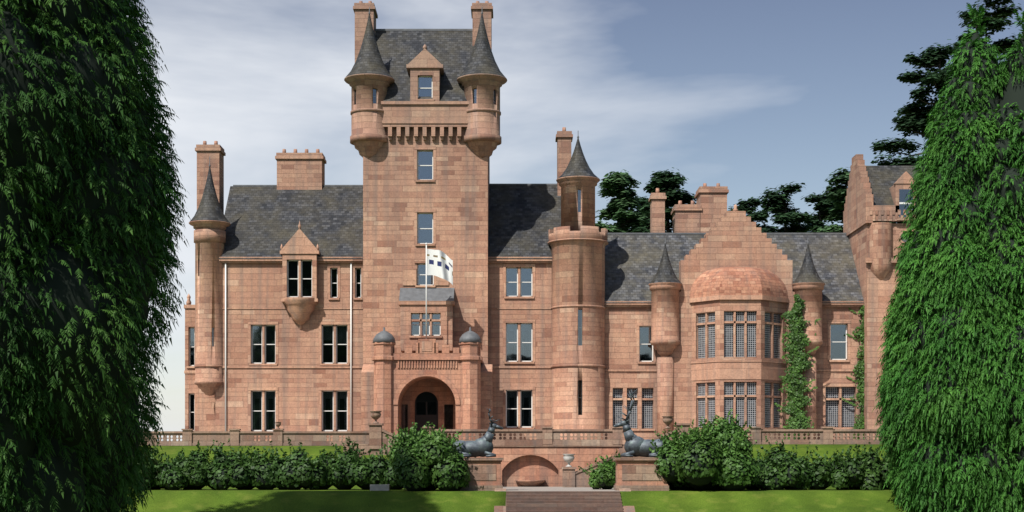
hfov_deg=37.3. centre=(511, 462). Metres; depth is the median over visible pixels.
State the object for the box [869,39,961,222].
pine tree
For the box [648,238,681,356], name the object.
turret
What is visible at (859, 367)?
ivy
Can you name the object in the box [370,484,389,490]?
stone trough
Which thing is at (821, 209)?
tree
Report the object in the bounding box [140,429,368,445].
balustrade
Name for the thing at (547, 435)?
balcony balustrade
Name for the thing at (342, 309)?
castle
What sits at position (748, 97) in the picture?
sky
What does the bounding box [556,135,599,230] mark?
round tower cap
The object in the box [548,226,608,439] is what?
round tower
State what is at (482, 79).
tower bartizan
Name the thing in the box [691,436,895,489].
hedge
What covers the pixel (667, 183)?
pine tree
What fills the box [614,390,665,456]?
stag
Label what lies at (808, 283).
turret
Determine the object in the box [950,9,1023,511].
conifer tree
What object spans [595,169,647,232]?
tree
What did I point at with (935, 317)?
conifer tree
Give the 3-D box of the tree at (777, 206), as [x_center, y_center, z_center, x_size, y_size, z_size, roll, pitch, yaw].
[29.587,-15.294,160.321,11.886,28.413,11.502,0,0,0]
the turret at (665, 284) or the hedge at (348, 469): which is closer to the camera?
the hedge at (348, 469)
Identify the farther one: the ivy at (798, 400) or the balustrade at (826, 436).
the ivy at (798, 400)
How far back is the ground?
77.44 m
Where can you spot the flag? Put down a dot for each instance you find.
(439, 263)
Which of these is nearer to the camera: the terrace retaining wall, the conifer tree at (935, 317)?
the conifer tree at (935, 317)
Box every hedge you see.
[139,437,405,489]
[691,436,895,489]
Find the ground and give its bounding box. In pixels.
[124,444,913,511]
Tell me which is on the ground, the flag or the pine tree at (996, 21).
the pine tree at (996, 21)
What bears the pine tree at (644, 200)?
on the ground
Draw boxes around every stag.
[455,409,502,456]
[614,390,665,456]
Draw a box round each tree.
[0,0,190,511]
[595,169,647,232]
[628,167,695,232]
[634,196,666,229]
[728,197,777,231]
[757,182,813,232]
[797,192,834,232]
[812,167,849,232]
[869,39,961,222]
[872,3,1023,511]
[925,0,1021,138]
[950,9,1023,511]
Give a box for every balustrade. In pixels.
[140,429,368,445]
[422,427,622,443]
[694,427,881,443]
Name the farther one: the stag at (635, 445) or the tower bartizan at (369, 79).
the tower bartizan at (369, 79)
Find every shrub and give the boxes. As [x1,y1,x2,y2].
[382,421,475,490]
[578,448,620,488]
[649,408,759,490]
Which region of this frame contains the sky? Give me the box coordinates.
[126,0,1023,440]
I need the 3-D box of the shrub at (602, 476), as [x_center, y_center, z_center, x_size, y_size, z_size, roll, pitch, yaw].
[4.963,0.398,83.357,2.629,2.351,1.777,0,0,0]
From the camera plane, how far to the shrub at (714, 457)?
78.84 m
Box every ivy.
[774,294,819,439]
[842,305,864,439]
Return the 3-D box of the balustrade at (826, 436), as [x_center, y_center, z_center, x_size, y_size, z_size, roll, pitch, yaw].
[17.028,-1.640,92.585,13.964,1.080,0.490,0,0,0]
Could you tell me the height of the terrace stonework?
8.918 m
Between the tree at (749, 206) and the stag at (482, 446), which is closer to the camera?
the stag at (482, 446)
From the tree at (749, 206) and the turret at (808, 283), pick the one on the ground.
the tree at (749, 206)
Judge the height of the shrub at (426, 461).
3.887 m
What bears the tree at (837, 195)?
on the ground
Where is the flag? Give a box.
[427,249,452,284]
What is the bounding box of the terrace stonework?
[275,411,690,511]
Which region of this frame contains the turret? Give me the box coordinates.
[189,157,230,395]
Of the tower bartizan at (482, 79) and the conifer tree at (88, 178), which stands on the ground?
the conifer tree at (88, 178)
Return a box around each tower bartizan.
[344,7,394,157]
[457,12,506,157]
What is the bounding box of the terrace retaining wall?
[466,447,618,486]

